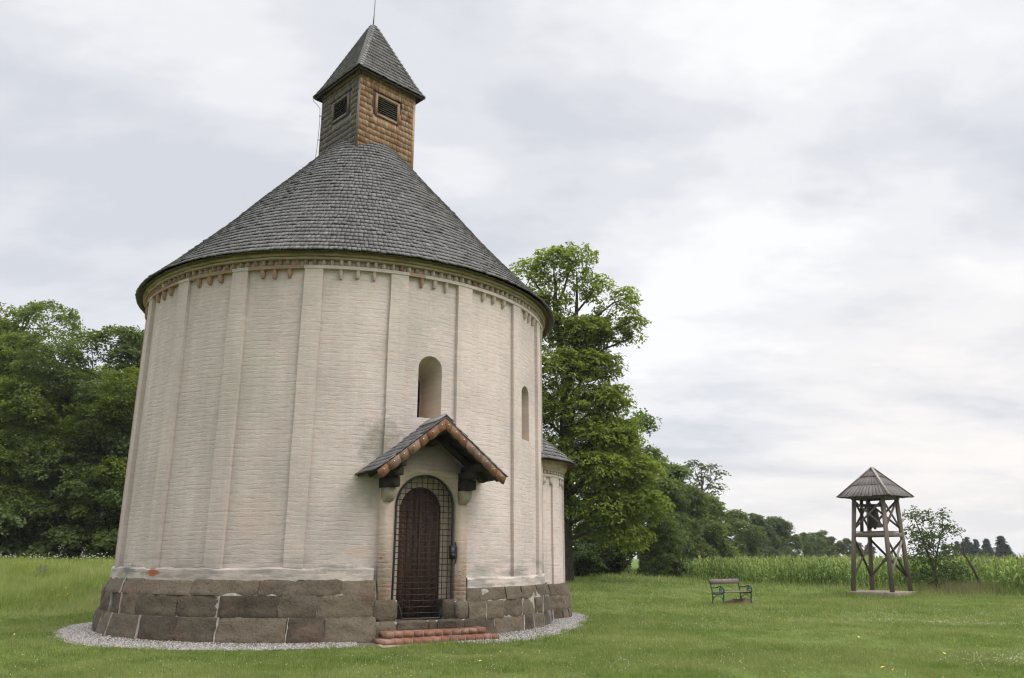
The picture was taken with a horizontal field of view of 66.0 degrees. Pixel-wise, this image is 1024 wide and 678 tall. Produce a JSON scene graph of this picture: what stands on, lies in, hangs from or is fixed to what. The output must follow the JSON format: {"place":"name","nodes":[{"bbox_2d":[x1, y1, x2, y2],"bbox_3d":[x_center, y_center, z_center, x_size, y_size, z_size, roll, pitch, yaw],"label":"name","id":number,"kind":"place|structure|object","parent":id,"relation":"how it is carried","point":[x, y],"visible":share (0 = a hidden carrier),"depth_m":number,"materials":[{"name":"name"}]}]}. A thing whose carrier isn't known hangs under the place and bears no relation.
{"place":"outdoors","nodes":[
{"label":"outdoors","id":0,"kind":"place"},
{"bbox_2d":[0,555,114,615],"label":"meadow","id":1,"kind":"structure","parent":0,"point":[22,584],"depth_m":26.99,"materials":[{"name":"green plant"}]},
{"bbox_2d":[1,549,114,595],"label":"wildflowers","id":2,"kind":"object","parent":1,"relation":"on","point":[54,564],"visible":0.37,"depth_m":32.95,"materials":[{"name":"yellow plant"}]},
{"bbox_2d":[40,612,592,651],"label":"gravel","id":3,"kind":"structure","parent":0,"point":[78,633],"depth_m":15.36,"materials":[{"name":"grey gravel"}]},
{"bbox_2d":[0,559,1023,677],"bbox_3d":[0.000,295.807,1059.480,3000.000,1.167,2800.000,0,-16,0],"label":"ground","id":4,"kind":"structure","parent":0,"point":[634,563],"depth_m":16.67,"materials":[{"name":"green plant"}]},
{"bbox_2d":[0,302,56,552],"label":"forest tree","id":5,"kind":"object","parent":4,"relation":"on","point":[5,319],"visible":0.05,"depth_m":58.53,"materials":[{"name":"green plant"}]},
{"bbox_2d":[0,453,60,559],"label":"forest shrub","id":6,"kind":"object","parent":4,"relation":"on","point":[7,512],"visible":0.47,"depth_m":44.17,"materials":[{"name":"green plant"}]},
{"bbox_2d":[0,331,72,525],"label":"forest tree","id":7,"kind":"object","parent":4,"relation":"on","point":[8,348],"visible":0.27,"depth_m":47.78,"materials":[{"name":"green plant"}]},
{"bbox_2d":[0,299,85,559],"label":"forest tree","id":8,"kind":"object","parent":4,"relation":"on","point":[31,310],"visible":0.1,"depth_m":59.53,"materials":[{"name":"green plant"}]},
{"bbox_2d":[0,369,90,561],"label":"forest tree","id":9,"kind":"object","parent":4,"relation":"on","point":[34,396],"visible":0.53,"depth_m":46.37,"materials":[{"name":"green plant"}]},
{"bbox_2d":[0,461,118,560],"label":"forest shrub","id":10,"kind":"object","parent":4,"relation":"on","point":[48,539],"visible":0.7,"depth_m":44.05,"materials":[{"name":"green plant"}]},
{"bbox_2d":[0,323,144,557],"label":"forest tree","id":11,"kind":"object","parent":4,"relation":"on","point":[62,372],"visible":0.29,"depth_m":48.13,"materials":[{"name":"green plant"}]},
{"bbox_2d":[36,366,138,559],"bbox_3d":[-22.668,7.886,48.099,10.160,12.759,9.969,-3,-16,10],"label":"forest tree","id":12,"kind":"object","parent":4,"relation":"on","point":[116,409],"visible":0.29,"depth_m":45.64,"materials":[{"name":"green plant"}]},
{"bbox_2d":[58,359,126,558],"bbox_3d":[-30.919,9.361,60.402,9.133,16.369,8.754,-12,-20,37],"label":"forest tree","id":13,"kind":"object","parent":4,"relation":"on","point":[102,370],"visible":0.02,"depth_m":61.84,"materials":[{"name":"green plant"}]},
{"bbox_2d":[42,330,143,561],"bbox_3d":[-23.549,6.625,49.243,10.281,14.864,8.774,-11,-19,34],"label":"forest tree","id":14,"kind":"object","parent":4,"relation":"on","point":[128,350],"visible":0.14,"depth_m":47.80,"materials":[{"name":"green plant"}]},
{"bbox_2d":[66,474,125,561],"bbox_3d":[-21.957,10.528,45.297,6.452,5.598,5.346,-11,-19,35],"label":"forest shrub","id":15,"kind":"object","parent":4,"relation":"on","point":[108,542],"visible":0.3,"depth_m":43.38,"materials":[{"name":"green plant"}]},
{"bbox_2d":[94,632,518,647],"bbox_3d":[-4.340,7.143,20.001,12.924,0.153,12.235,0,-16,0],"label":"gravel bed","id":16,"kind":"object","parent":4,"relation":"on","point":[365,644],"visible":0.16,"depth_m":15.03,"materials":[{"name":"grey gravel"}]},
{"bbox_2d":[89,0,576,644],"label":"round church","id":17,"kind":"structure","parent":4,"relation":"on","point":[337,430],"depth_m":17.10,"materials":[{"name":"brick"}]},
{"bbox_2d":[417,380,418,416],"bbox_3d":[-2.216,1.374,17.968,0.230,1.004,0.055,9,-18,-30],"label":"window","id":18,"kind":"structure","parent":17,"relation":"in","point":[418,380],"depth_m":17.98,"materials":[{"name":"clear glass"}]},
{"bbox_2d":[396,487,439,618],"bbox_3d":[-1.990,4.500,16.705,0.970,2.684,0.107,9,-18,-29],"label":"door","id":19,"kind":"structure","parent":17,"relation":"in","point":[431,534],"depth_m":16.66,"materials":[{"name":"brown wood"}]},
{"bbox_2d":[377,637,511,647],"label":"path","id":20,"kind":"structure","parent":4,"relation":"on","point":[383,646],"depth_m":14.74,"materials":[{"name":"grey gravel"}]},
{"bbox_2d":[10,621,977,677],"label":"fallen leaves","id":21,"kind":"object","parent":4,"relation":"on","point":[583,633],"visible":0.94,"depth_m":13.45,"materials":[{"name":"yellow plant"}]},
{"bbox_2d":[8,584,1022,676],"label":"clover flowers","id":22,"kind":"object","parent":4,"relation":"on","point":[734,627],"visible":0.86,"depth_m":18.06,"materials":[{"name":"white plant"}]},
{"bbox_2d":[572,537,586,565],"bbox_3d":[2.720,14.147,50.859,3.682,3.109,5.068,-11,-19,34],"label":"bush","id":23,"kind":"object","parent":4,"relation":"on","point":[575,544],"visible":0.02,"depth_m":51.52,"materials":[{"name":"green plant"}]},
{"bbox_2d":[573,550,609,576],"bbox_3d":[4.208,12.669,43.983,2.549,1.696,3.210,-1,-16,4],"label":"bush","id":24,"kind":"object","parent":4,"relation":"on","point":[582,559],"visible":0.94,"depth_m":43.31,"materials":[{"name":"green plant"}]},
{"bbox_2d":[509,241,675,580],"bbox_3d":[2.948,3.301,42.266,10.824,18.918,5.683,-4,-16,14],"label":"chestnut tree","id":25,"kind":"object","parent":4,"relation":"on","point":[607,440],"visible":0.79,"depth_m":41.45,"materials":[{"name":"green plant"}]},
{"bbox_2d":[551,420,642,561],"bbox_3d":[5.597,10.968,56.114,7.730,11.176,7.510,-6,-17,20],"label":"oak tree","id":26,"kind":"object","parent":4,"relation":"on","point":[577,528],"visible":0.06,"depth_m":53.98,"materials":[{"name":"green plant"}]},
{"bbox_2d":[578,538,639,574],"bbox_3d":[6.040,13.749,49.042,4.392,2.827,3.398,-11,-19,35],"label":"bush","id":27,"kind":"object","parent":4,"relation":"on","point":[613,562],"visible":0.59,"depth_m":48.08,"materials":[{"name":"green plant"}]},
{"bbox_2d":[603,407,683,568],"bbox_3d":[9.455,11.222,59.036,7.261,12.598,7.055,5,-16,-17],"label":"oak tree","id":28,"kind":"object","parent":4,"relation":"on","point":[664,482],"visible":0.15,"depth_m":59.94,"materials":[{"name":"green plant"}]},
{"bbox_2d":[629,513,689,577],"bbox_3d":[8.316,12.139,45.592,3.624,4.058,3.878,8,-18,-28],"label":"bush","id":29,"kind":"object","parent":4,"relation":"on","point":[656,556],"visible":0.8,"depth_m":44.93,"materials":[{"name":"green plant"}]},
{"bbox_2d":[640,527,695,577],"bbox_3d":[10.306,14.774,53.509,3.682,4.240,4.730,6,-17,-21],"label":"bush","id":30,"kind":"object","parent":4,"relation":"on","point":[678,564],"visible":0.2,"depth_m":52.78,"materials":[{"name":"green plant"}]},
{"bbox_2d":[652,455,695,559],"bbox_3d":[12.030,14.488,64.598,6.886,9.956,6.691,6,-17,-21],"label":"oak tree","id":31,"kind":"object","parent":4,"relation":"on","point":[681,472],"visible":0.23,"depth_m":64.01,"materials":[{"name":"green plant"}]},
{"bbox_2d":[671,481,718,572],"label":"hedgerow tree","id":32,"kind":"object","parent":4,"relation":"on","point":[696,496],"visible":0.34,"depth_m":69.50,"materials":[{"name":"green plant"}]},
{"bbox_2d":[684,459,730,499],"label":"slender tree","id":33,"kind":"object","parent":4,"relation":"on","point":[707,478],"visible":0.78,"depth_m":94.91,"materials":[{"name":"green plant"}]},
{"bbox_2d":[685,491,742,571],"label":"hedgerow tree","id":34,"kind":"object","parent":4,"relation":"on","point":[714,535],"visible":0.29,"depth_m":76.11,"materials":[{"name":"green plant"}]},
{"bbox_2d":[697,507,749,557],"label":"hedgerow tree","id":35,"kind":"object","parent":4,"relation":"on","point":[731,530],"visible":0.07,"depth_m":86.99,"materials":[{"name":"green plant"}]},
{"bbox_2d":[708,578,751,604],"bbox_3d":[7.876,9.096,28.380,1.700,0.926,0.693,12,-20,-37],"label":"park bench","id":36,"kind":"object","parent":4,"relation":"on","point":[723,581],"visible":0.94,"depth_m":28.45,"materials":[{"name":"grey wood"}]},
{"bbox_2d":[724,598,755,603],"bbox_3d":[8.290,9.568,28.755,1.345,0.239,0.597,3,-16,-10],"label":"slab","id":37,"kind":"object","parent":4,"relation":"on","point":[744,600],"visible":0.7,"depth_m":28.60,"materials":[{"name":"grey concrete"}]},
{"bbox_2d":[720,509,769,559],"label":"hedgerow tree","id":38,"kind":"object","parent":4,"relation":"on","point":[737,517],"visible":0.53,"depth_m":98.92,"materials":[{"name":"green plant"}]},
{"bbox_2d":[736,513,788,559],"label":"hedgerow tree","id":39,"kind":"object","parent":4,"relation":"on","point":[759,520],"visible":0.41,"depth_m":108.25,"materials":[{"name":"green plant"}]},
{"bbox_2d":[745,516,797,560],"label":"hedgerow tree","id":40,"kind":"object","parent":4,"relation":"on","point":[777,523],"visible":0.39,"depth_m":123.27,"materials":[{"name":"green plant"}]},
{"bbox_2d":[782,523,805,554],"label":"hedgerow tree","id":41,"kind":"object","parent":4,"relation":"on","point":[795,539],"visible":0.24,"depth_m":133.79,"materials":[{"name":"green plant"}]},
{"bbox_2d":[794,532,813,557],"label":"hedgerow tree","id":42,"kind":"object","parent":4,"relation":"on","point":[808,546],"visible":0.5,"depth_m":143.41,"materials":[{"name":"green plant"}]},
{"bbox_2d":[800,532,826,557],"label":"hedgerow tree","id":43,"kind":"object","parent":4,"relation":"on","point":[819,541],"visible":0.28,"depth_m":149.28,"materials":[{"name":"green plant"}]},
{"bbox_2d":[814,529,840,556],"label":"hedgerow tree","id":44,"kind":"object","parent":4,"relation":"on","point":[821,533],"visible":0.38,"depth_m":157.00,"materials":[{"name":"green plant"}]},
{"bbox_2d":[827,536,846,559],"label":"hedgerow tree","id":45,"kind":"object","parent":4,"relation":"on","point":[839,544],"visible":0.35,"depth_m":160.85,"materials":[{"name":"green plant"}]},
{"bbox_2d":[840,538,850,556],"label":"hedgerow tree","id":46,"kind":"object","parent":4,"relation":"on","point":[847,547],"visible":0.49,"depth_m":161.88,"materials":[{"name":"green plant"}]},
{"bbox_2d":[677,552,1023,592],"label":"maize field","id":47,"kind":"structure","parent":4,"relation":"on","point":[1008,569],"depth_m":46.54,"materials":[{"name":"green plant"}]},
{"bbox_2d":[686,574,1023,595],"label":"weeds","id":48,"kind":"object","parent":4,"relation":"on","point":[975,588],"visible":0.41,"depth_m":35.72,"materials":[{"name":"green plant"}]},
{"bbox_2d":[856,542,867,557],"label":"hedgerow tree","id":49,"kind":"object","parent":4,"relation":"on","point":[861,548],"visible":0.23,"depth_m":165.29,"materials":[{"name":"green plant"}]},
{"bbox_2d":[864,545,876,554],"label":"hedgerow tree","id":50,"kind":"object","parent":4,"relation":"on","point":[874,549],"visible":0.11,"depth_m":170.97,"materials":[{"name":"green plant"}]},
{"bbox_2d":[836,467,916,597],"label":"bell tower","id":51,"kind":"structure","parent":4,"relation":"on","point":[871,484],"depth_m":34.85,"materials":[{"name":"wood"}]},
{"bbox_2d":[867,505,882,528],"bbox_3d":[16.140,7.964,35.151,0.683,1.046,0.683,0,-16,0],"label":"church bell","id":52,"kind":"object","parent":51,"relation":"hanging from","point":[873,523],"visible":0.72,"depth_m":34.99,"materials":[{"name":"brown metal"}]},
{"bbox_2d":[898,505,970,587],"bbox_3d":[20.104,10.075,37.694,3.365,4.190,1.672,0,-16,0],"label":"young tree","id":53,"kind":"object","parent":4,"relation":"on","point":[934,573],"visible":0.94,"depth_m":37.57,"materials":[{"name":"green plant"}]},
{"bbox_2d":[952,541,961,555],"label":"fir tree","id":54,"kind":"object","parent":4,"relation":"on","point":[958,545],"visible":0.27,"depth_m":198.85,"materials":[{"name":"green plant"}]},
{"bbox_2d":[960,536,978,558],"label":"fir tree","id":55,"kind":"object","parent":4,"relation":"on","point":[969,548],"visible":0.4,"depth_m":195.66,"materials":[{"name":"green plant"}]},
{"bbox_2d":[962,538,981,586],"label":"dead tree","id":56,"kind":"object","parent":4,"relation":"on","point":[974,571],"visible":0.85,"depth_m":36.90,"materials":[{"name":"brown wood"}]},
{"bbox_2d":[971,539,982,556],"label":"fir tree","id":57,"kind":"object","parent":4,"relation":"on","point":[976,545],"visible":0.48,"depth_m":196.78,"materials":[{"name":"green plant"}]},
{"bbox_2d":[981,538,996,558],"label":"fir tree","id":58,"kind":"object","parent":4,"relation":"on","point":[986,547],"visible":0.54,"depth_m":195.94,"materials":[{"name":"green plant"}]},
{"bbox_2d":[992,536,1015,557],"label":"fir tree","id":59,"kind":"object","parent":4,"relation":"on","point":[1001,548],"visible":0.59,"depth_m":195.71,"materials":[{"name":"green plant"}]},
{"bbox_2d":[0,0,1023,558],"label":"sky","id":60,"kind":"structure","parent":0,"point":[814,209],"materials":[{"name":"white"}]}
]}

